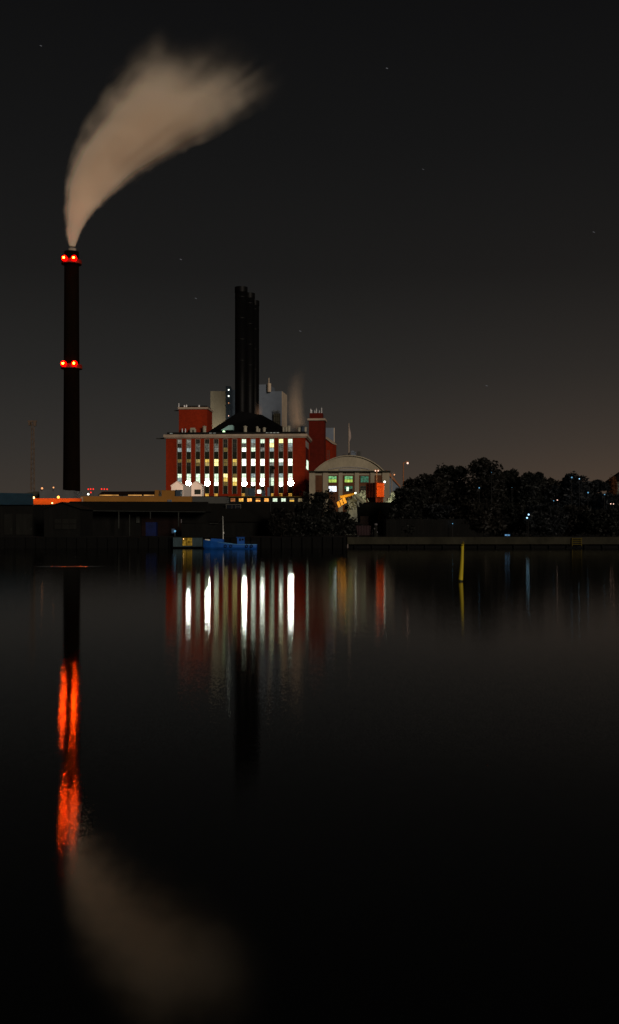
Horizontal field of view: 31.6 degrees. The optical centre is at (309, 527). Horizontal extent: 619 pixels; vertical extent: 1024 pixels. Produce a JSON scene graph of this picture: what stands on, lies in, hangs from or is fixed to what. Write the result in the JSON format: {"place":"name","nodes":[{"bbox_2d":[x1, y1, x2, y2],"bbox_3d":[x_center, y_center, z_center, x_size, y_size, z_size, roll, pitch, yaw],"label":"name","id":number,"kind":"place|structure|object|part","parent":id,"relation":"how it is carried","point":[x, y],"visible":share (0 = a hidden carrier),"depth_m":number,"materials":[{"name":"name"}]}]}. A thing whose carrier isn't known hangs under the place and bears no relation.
{"place":"outdoors","nodes":[
{"label":"outdoors","id":0,"kind":"place"},
{"bbox_2d":[29,491,39,497],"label":"gable shed","id":1,"kind":"structure","parent":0,"point":[36,494],"depth_m":350.00,"materials":[{"name":"black"}]},
{"bbox_2d":[69,501,211,535],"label":"long shed","id":2,"kind":"structure","parent":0,"point":[121,518],"depth_m":185.50,"materials":[{"name":"wood"}]},
{"bbox_2d":[0,537,346,547],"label":"timber quay","id":3,"kind":"structure","parent":0,"point":[158,542],"depth_m":160.20,"materials":[{"name":"brown wood"}]},
{"bbox_2d":[210,386,234,428],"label":"boiler house","id":4,"kind":"structure","parent":0,"point":[222,405],"depth_m":520.00,"materials":[{"name":"beige concrete"}]},
{"bbox_2d":[208,503,294,535],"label":"felt roof hall","id":5,"kind":"structure","parent":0,"point":[251,519],"depth_m":190.66,"materials":[{"name":"black"}]},
{"bbox_2d":[259,378,286,426],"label":"turbine block","id":6,"kind":"structure","parent":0,"point":[272,404],"depth_m":522.12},
{"bbox_2d":[0,548,618,1023],"bbox_3d":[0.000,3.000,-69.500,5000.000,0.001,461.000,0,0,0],"label":"water","id":7,"kind":"structure","parent":0,"point":[314,786],"depth_m":12.66,"materials":[{"name":"black liquid"}]},
{"bbox_2d":[173,537,202,547],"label":"quay hut","id":8,"kind":"object","parent":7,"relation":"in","point":[187,542],"visible":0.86,"depth_m":158.75,"materials":[{"name":"grey metal"}]},
{"bbox_2d":[203,518,256,548],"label":"work boat","id":9,"kind":"object","parent":7,"relation":"on","point":[213,543],"visible":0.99,"depth_m":153.16,"materials":[{"name":"blue paint"}]},
{"bbox_2d":[458,541,463,581],"bbox_3d":[8.466,2.180,61.000,0.374,2.840,0.300,0,0,0],"label":"mooring pile","id":10,"kind":"object","parent":7,"relation":"in","point":[460,577],"visible":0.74,"depth_m":60.91,"materials":[{"name":"yellow paint"}]},
{"bbox_2d":[0,530,618,536],"bbox_3d":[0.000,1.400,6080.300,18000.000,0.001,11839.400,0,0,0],"label":"ground","id":11,"kind":"structure","parent":0,"point":[487,535],"depth_m":173.81,"materials":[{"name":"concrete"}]},
{"bbox_2d":[0,493,46,535],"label":"boat garage","id":12,"kind":"structure","parent":11,"relation":"on","point":[21,514],"depth_m":178.00,"materials":[{"name":"metal"}]},
{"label":"door","id":13,"kind":"part","parent":12,"relation":"part of","materials":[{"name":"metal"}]},
{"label":"door","id":14,"kind":"part","parent":12,"relation":"part of","materials":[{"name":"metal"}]},
{"bbox_2d":[28,420,36,491],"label":"lattice mast","id":15,"kind":"object","parent":11,"relation":"on","point":[33,443],"visible":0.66,"depth_m":619.75,"materials":[{"name":"brown metal"}]},
{"bbox_2d":[33,496,81,503],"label":"orange warehouse","id":16,"kind":"structure","parent":11,"relation":"on","point":[58,499],"depth_m":300.00,"materials":[{"name":"metal"}]},
{"bbox_2d":[40,487,82,497],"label":"grey store","id":17,"kind":"structure","parent":11,"relation":"on","point":[53,493],"depth_m":345.00,"materials":[{"name":"metal"}]},
{"bbox_2d":[42,502,94,536],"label":"gabled boathouse","id":18,"kind":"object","parent":11,"relation":"on","point":[64,519],"visible":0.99,"depth_m":172.00,"materials":[{"name":"black wood"}]},
{"bbox_2d":[54,518,76,529],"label":"door","id":19,"kind":"structure","parent":18,"relation":"in","point":[59,523],"depth_m":171.82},
{"bbox_2d":[61,248,81,490],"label":"chimney","id":20,"kind":"object","parent":11,"relation":"on","point":[71,366],"visible":0.98,"depth_m":457.18,"materials":[{"name":"concrete"}]},
{"bbox_2d":[99,491,154,495],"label":"platform canopy","id":21,"kind":"object","parent":11,"relation":"on","point":[128,493],"visible":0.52,"depth_m":345.00,"materials":[{"name":"metal"}]},
{"bbox_2d":[81,490,192,501],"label":"ochre warehouse","id":22,"kind":"structure","parent":11,"relation":"on","point":[171,496],"depth_m":302.00,"materials":[{"name":"stone"}]},
{"bbox_2d":[146,522,157,536],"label":"blue box","id":23,"kind":"object","parent":11,"relation":"on","point":[151,528],"visible":1,"depth_m":170.00,"materials":[{"name":"blue metal"}]},
{"bbox_2d":[171,481,204,495],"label":"twin gable store","id":24,"kind":"structure","parent":11,"relation":"on","point":[195,488],"depth_m":400.00,"materials":[{"name":"beige paint"}]},
{"bbox_2d":[194,489,200,493],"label":"door","id":25,"kind":"structure","parent":24,"relation":"in","point":[196,491],"depth_m":399.88,"materials":[{"name":"black"}]},
{"bbox_2d":[192,496,228,502],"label":"grey warehouse","id":26,"kind":"structure","parent":11,"relation":"on","point":[216,499],"depth_m":304.00,"materials":[{"name":"grey metal"}]},
{"bbox_2d":[156,403,311,495],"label":"power station","id":27,"kind":"object","parent":11,"relation":"on","point":[238,453],"visible":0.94,"depth_m":450.52,"materials":[{"name":"red brick"}]},
{"bbox_2d":[178,439,181,451],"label":"window","id":28,"kind":"structure","parent":27,"relation":"in","point":[179,441],"depth_m":452.24,"materials":[{"name":"grey glass"}]},
{"bbox_2d":[178,474,181,482],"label":"window","id":29,"kind":"structure","parent":27,"relation":"in","point":[179,475],"depth_m":452.24,"materials":[{"name":"white glass"}]},
{"bbox_2d":[187,439,190,451],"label":"window","id":30,"kind":"structure","parent":27,"relation":"in","point":[188,440],"depth_m":451.91,"materials":[{"name":"grey glass"}]},
{"bbox_2d":[196,439,199,451],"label":"window","id":31,"kind":"structure","parent":27,"relation":"in","point":[197,440],"depth_m":451.69,"materials":[{"name":"grey glass"}]},
{"bbox_2d":[196,474,199,482],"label":"window","id":32,"kind":"structure","parent":27,"relation":"in","point":[197,475],"depth_m":451.69,"materials":[{"name":"white glass"}]},
{"bbox_2d":[205,439,208,451],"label":"window","id":33,"kind":"structure","parent":27,"relation":"in","point":[206,440],"depth_m":451.47,"materials":[{"name":"grey glass"}]},
{"bbox_2d":[214,439,217,451],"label":"window","id":34,"kind":"structure","parent":27,"relation":"in","point":[215,440],"depth_m":451.14,"materials":[{"name":"grey glass"}]},
{"bbox_2d":[214,474,217,485],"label":"window","id":35,"kind":"structure","parent":27,"relation":"in","point":[215,475],"depth_m":451.19,"materials":[{"name":"white glass"}]},
{"bbox_2d":[223,439,227,451],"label":"window","id":36,"kind":"structure","parent":27,"relation":"in","point":[225,441],"depth_m":450.81,"materials":[{"name":"black glass"}]},
{"bbox_2d":[223,459,227,465],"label":"window","id":37,"kind":"structure","parent":27,"relation":"in","point":[225,461],"depth_m":450.81,"materials":[{"name":"yellow glass"}]},
{"bbox_2d":[223,474,227,485],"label":"window","id":38,"kind":"structure","parent":27,"relation":"in","point":[225,476],"depth_m":450.81,"materials":[{"name":"yellow glass"}]},
{"bbox_2d":[233,439,236,451],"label":"window","id":39,"kind":"structure","parent":27,"relation":"in","point":[234,440],"depth_m":450.59,"materials":[{"name":"black glass"}]},
{"bbox_2d":[233,474,236,485],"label":"window","id":40,"kind":"structure","parent":27,"relation":"in","point":[234,475],"depth_m":450.64,"materials":[{"name":"yellow glass"}]},
{"bbox_2d":[235,286,247,413],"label":"stack","id":41,"kind":"object","parent":27,"relation":"on","point":[241,292],"visible":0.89,"depth_m":461.72,"materials":[{"name":"black metal"}]},
{"bbox_2d":[242,439,245,451],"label":"window","id":42,"kind":"structure","parent":27,"relation":"in","point":[243,440],"depth_m":450.37,"materials":[{"name":"white glass"}]},
{"bbox_2d":[242,474,245,485],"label":"window","id":43,"kind":"structure","parent":27,"relation":"in","point":[243,475],"depth_m":450.37,"materials":[{"name":"white glass"}]},
{"bbox_2d":[247,292,254,413],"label":"stack","id":44,"kind":"object","parent":27,"relation":"on","point":[250,352],"visible":0.49,"depth_m":474.70,"materials":[{"name":"black metal"}]},
{"bbox_2d":[251,439,254,451],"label":"window","id":45,"kind":"structure","parent":27,"relation":"in","point":[252,440],"depth_m":450.15,"materials":[{"name":"grey glass"}]},
{"bbox_2d":[251,473,254,485],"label":"window","id":46,"kind":"structure","parent":27,"relation":"in","point":[253,474],"depth_m":450.15,"materials":[{"name":"white glass"}]},
{"bbox_2d":[255,300,258,413],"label":"stack","id":47,"kind":"object","parent":27,"relation":"on","point":[256,356],"visible":0.3,"depth_m":488.10,"materials":[{"name":"black metal"}]},
{"bbox_2d":[260,439,264,451],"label":"window","id":48,"kind":"structure","parent":27,"relation":"in","point":[262,441],"depth_m":449.82,"materials":[{"name":"grey glass"}]},
{"bbox_2d":[260,459,264,465],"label":"window","id":49,"kind":"structure","parent":27,"relation":"in","point":[262,461],"depth_m":449.82,"materials":[{"name":"white glass"}]},
{"bbox_2d":[260,473,264,485],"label":"window","id":50,"kind":"structure","parent":27,"relation":"in","point":[262,475],"depth_m":449.82,"materials":[{"name":"white glass"}]},
{"bbox_2d":[270,439,273,451],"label":"window","id":51,"kind":"structure","parent":27,"relation":"in","point":[271,440],"depth_m":449.60,"materials":[{"name":"yellow glass"}]},
{"bbox_2d":[271,473,273,485],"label":"window","id":52,"kind":"structure","parent":27,"relation":"in","point":[272,474],"depth_m":449.60,"materials":[{"name":"white glass"}]},
{"bbox_2d":[279,439,282,451],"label":"window","id":53,"kind":"structure","parent":27,"relation":"in","point":[280,440],"depth_m":449.27,"materials":[{"name":"grey glass"}]},
{"bbox_2d":[279,473,282,485],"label":"window","id":54,"kind":"structure","parent":27,"relation":"in","point":[280,474],"depth_m":449.27,"materials":[{"name":"white glass"}]},
{"bbox_2d":[288,439,291,450],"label":"window","id":55,"kind":"structure","parent":27,"relation":"in","point":[289,440],"depth_m":449.05,"materials":[{"name":"white glass"}]},
{"bbox_2d":[288,473,291,485],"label":"window","id":56,"kind":"structure","parent":27,"relation":"in","point":[289,474],"depth_m":449.05,"materials":[{"name":"white glass"}]},
{"bbox_2d":[306,448,307,469],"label":"stair window","id":57,"kind":"structure","parent":27,"relation":"in","point":[306,448],"depth_m":455.24,"materials":[{"name":"white glass"}]},
{"bbox_2d":[228,488,306,512],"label":"annex","id":58,"kind":"object","parent":11,"relation":"on","point":[249,497],"visible":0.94,"depth_m":428.30,"materials":[{"name":"metal"}]},
{"bbox_2d":[270,466,274,535],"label":"lamp post","id":59,"kind":"object","parent":11,"relation":"on","point":[273,467],"visible":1,"depth_m":185.91,"materials":[{"name":"black metal"}]},
{"bbox_2d":[266,507,295,535],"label":"shrub","id":60,"kind":"object","parent":11,"relation":"on","point":[279,518],"visible":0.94,"depth_m":181.88,"materials":[{"name":"green plant"}]},
{"bbox_2d":[293,502,321,534],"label":"shrub","id":61,"kind":"object","parent":11,"relation":"on","point":[307,509],"visible":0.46,"depth_m":199.72,"materials":[{"name":"green plant"}]},
{"bbox_2d":[286,515,335,536],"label":"shrub","id":62,"kind":"object","parent":11,"relation":"on","point":[310,526],"visible":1,"depth_m":170.24,"materials":[{"name":"green plant"}]},
{"bbox_2d":[301,488,335,533],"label":"tree","id":63,"kind":"object","parent":11,"relation":"on","point":[321,497],"visible":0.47,"depth_m":228.59,"materials":[{"name":"green plant"}]},
{"bbox_2d":[326,428,336,456],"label":"switch house","id":64,"kind":"structure","parent":11,"relation":"on","point":[330,433],"depth_m":530.00,"materials":[{"name":"grey concrete"}]},
{"bbox_2d":[325,511,362,535],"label":"shrub","id":65,"kind":"object","parent":11,"relation":"on","point":[344,524],"visible":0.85,"depth_m":188.22,"materials":[{"name":"green plant"}]},
{"bbox_2d":[344,495,359,534],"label":"scrap pile","id":66,"kind":"object","parent":11,"relation":"on","point":[351,505],"visible":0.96,"depth_m":209.50,"materials":[{"name":"metal"}]},
{"bbox_2d":[337,492,372,534],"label":"excavator","id":67,"kind":"object","parent":11,"relation":"on","point":[364,520],"visible":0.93,"depth_m":207.29,"materials":[{"name":"yellow paint"}]},
{"bbox_2d":[346,490,368,512],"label":"rubble heap","id":68,"kind":"object","parent":11,"relation":"on","point":[362,494],"visible":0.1,"depth_m":236.71,"materials":[{"name":"grey stone"}]},
{"bbox_2d":[356,526,372,536],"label":"skip","id":69,"kind":"object","parent":11,"relation":"on","point":[363,530],"visible":1,"depth_m":172.00,"materials":[{"name":"metal"}]},
{"bbox_2d":[357,502,390,534],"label":"yard shed","id":70,"kind":"structure","parent":11,"relation":"on","point":[371,510],"depth_m":214.00,"materials":[{"name":"black"}]},
{"bbox_2d":[374,523,376,536],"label":"canister","id":71,"kind":"object","parent":11,"relation":"on","point":[375,525],"visible":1,"depth_m":170.77,"materials":[{"name":"grey metal"}]},
{"bbox_2d":[366,481,385,501],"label":"loading hopper","id":72,"kind":"object","parent":11,"relation":"on","point":[375,492],"visible":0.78,"depth_m":223.45,"materials":[{"name":"orange metal"}]},
{"bbox_2d":[385,491,394,501],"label":"rubble heap","id":73,"kind":"object","parent":11,"relation":"on","point":[391,498],"visible":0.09,"depth_m":235.07,"materials":[{"name":"grey stone"}]},
{"bbox_2d":[386,470,399,493],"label":"side shed","id":74,"kind":"structure","parent":11,"relation":"on","point":[395,485],"depth_m":436.00,"materials":[{"name":"grey metal"}]},
{"bbox_2d":[386,509,421,536],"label":"bush","id":75,"kind":"object","parent":11,"relation":"on","point":[409,514],"visible":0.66,"depth_m":172.27,"materials":[{"name":"green plant"}]},
{"bbox_2d":[403,461,408,485],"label":"street lamp","id":76,"kind":"object","parent":11,"relation":"on","point":[407,462],"visible":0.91,"depth_m":379.80,"materials":[{"name":"grey metal"}]},
{"bbox_2d":[389,485,430,517],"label":"tree","id":77,"kind":"object","parent":11,"relation":"on","point":[415,499],"visible":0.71,"depth_m":183.65,"materials":[{"name":"green plant"}]},
{"bbox_2d":[402,472,453,511],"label":"tree","id":78,"kind":"object","parent":11,"relation":"on","point":[436,486],"visible":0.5,"depth_m":193.36,"materials":[{"name":"green plant"}]},
{"bbox_2d":[386,519,481,536],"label":"hoarding","id":79,"kind":"object","parent":11,"relation":"on","point":[433,528],"visible":1,"depth_m":171.00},
{"bbox_2d":[429,463,468,507],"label":"tree","id":80,"kind":"object","parent":11,"relation":"on","point":[459,471],"visible":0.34,"depth_m":202.38,"materials":[{"name":"green plant"}]},
{"bbox_2d":[448,501,506,535],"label":"bush","id":81,"kind":"object","parent":11,"relation":"on","point":[488,517],"visible":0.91,"depth_m":171.51,"materials":[{"name":"green plant"}]},
{"bbox_2d":[447,457,510,517],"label":"tree","id":82,"kind":"object","parent":11,"relation":"on","point":[481,469],"visible":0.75,"depth_m":196.54,"materials":[{"name":"green plant"}]},
{"bbox_2d":[487,468,519,533],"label":"tree","id":83,"kind":"object","parent":11,"relation":"on","point":[511,475],"visible":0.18,"depth_m":207.08,"materials":[{"name":"green plant"}]},
{"bbox_2d":[488,501,531,535],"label":"bush","id":84,"kind":"object","parent":11,"relation":"on","point":[512,511],"visible":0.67,"depth_m":176.03,"materials":[{"name":"green plant"}]},
{"bbox_2d":[505,471,554,529],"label":"tree","id":85,"kind":"object","parent":11,"relation":"on","point":[528,489],"visible":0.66,"depth_m":197.89,"materials":[{"name":"green plant"}]},
{"bbox_2d":[518,503,569,536],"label":"bush","id":86,"kind":"object","parent":11,"relation":"on","point":[540,522],"visible":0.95,"depth_m":172.48,"materials":[{"name":"green plant"}]},
{"bbox_2d":[540,477,562,534],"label":"tree","id":87,"kind":"object","parent":11,"relation":"on","point":[550,481],"visible":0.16,"depth_m":207.69,"materials":[{"name":"green plant"}]},
{"bbox_2d":[543,471,596,534],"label":"tree","id":88,"kind":"object","parent":11,"relation":"on","point":[580,490],"visible":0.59,"depth_m":196.48,"materials":[{"name":"green plant"}]},
{"bbox_2d":[580,479,610,532],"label":"tree","id":89,"kind":"object","parent":11,"relation":"on","point":[598,485],"visible":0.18,"depth_m":203.14,"materials":[{"name":"green plant"}]},
{"bbox_2d":[582,508,618,536],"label":"bush","id":90,"kind":"object","parent":11,"relation":"on","point":[606,524],"visible":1,"depth_m":172.10,"materials":[{"name":"green plant"}]},
{"bbox_2d":[590,492,618,535],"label":"tree","id":91,"kind":"object","parent":11,"relation":"on","point":[611,498],"visible":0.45,"depth_m":191.91,"materials":[{"name":"green plant"}]},
{"bbox_2d":[607,474,617,495],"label":"poplar","id":92,"kind":"object","parent":11,"relation":"on","point":[613,484],"visible":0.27,"depth_m":261.36,"materials":[{"name":"plant"}]},
{"bbox_2d":[0,0,618,547],"label":"sky","id":93,"kind":"structure","parent":0,"point":[271,148],"materials":[{"name":"black"}]},
{"bbox_2d":[307,407,326,470],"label":"brick tower","id":94,"kind":"structure","parent":0,"point":[317,427],"depth_m":484.07,"materials":[{"name":"brick"}]},
{"bbox_2d":[326,437,336,460],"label":"brick wing","id":95,"kind":"structure","parent":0,"point":[330,449],"depth_m":500.17,"materials":[{"name":"red brick"}]},
{"bbox_2d":[308,451,390,530],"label":"arched hall","id":96,"kind":"structure","parent":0,"point":[346,474],"depth_m":420.20,"materials":[{"name":"concrete"}]},
{"bbox_2d":[328,476,336,482],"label":"window","id":97,"kind":"structure","parent":96,"relation":"in","point":[331,479],"depth_m":420.41,"materials":[{"name":"green glass"}]},
{"bbox_2d":[328,486,336,491],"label":"window","id":98,"kind":"structure","parent":96,"relation":"in","point":[334,488],"depth_m":420.51,"materials":[{"name":"white glass"}]},
{"bbox_2d":[344,476,352,482],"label":"window","id":99,"kind":"structure","parent":96,"relation":"in","point":[347,479],"depth_m":420.10,"materials":[{"name":"green glass"}]},
{"bbox_2d":[344,486,352,491],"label":"window","id":100,"kind":"structure","parent":96,"relation":"in","point":[350,487],"depth_m":420.10,"materials":[{"name":"teal glass"}]},
{"bbox_2d":[348,423,350,454],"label":"flagpole","id":101,"kind":"object","parent":96,"relation":"on","point":[349,434],"visible":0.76,"depth_m":431.85,"materials":[{"name":"metal"}]},
{"bbox_2d":[360,476,368,482],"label":"window","id":102,"kind":"structure","parent":96,"relation":"in","point":[363,479],"depth_m":419.79,"materials":[{"name":"teal glass"}]},
{"bbox_2d":[347,537,618,547],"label":"stone quay","id":103,"kind":"structure","parent":0,"point":[475,542],"depth_m":159.90,"materials":[{"name":"grey stone"}]},
{"bbox_2d":[571,538,581,545],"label":"mooring ladder","id":104,"kind":"object","parent":103,"relation":"attached to","point":[576,542],"visible":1,"depth_m":159.56,"materials":[{"name":"brown metal"}]},
{"bbox_2d":[491,472,491,534],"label":"tree lamp","id":105,"kind":"object","parent":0,"point":[491,489],"visible":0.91,"depth_m":189.97,"materials":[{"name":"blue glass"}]},
{"bbox_2d":[605,472,618,504],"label":"house","id":106,"kind":"structure","parent":0,"point":[617,477],"depth_m":267.08,"materials":[{"name":"black"}]}
]}

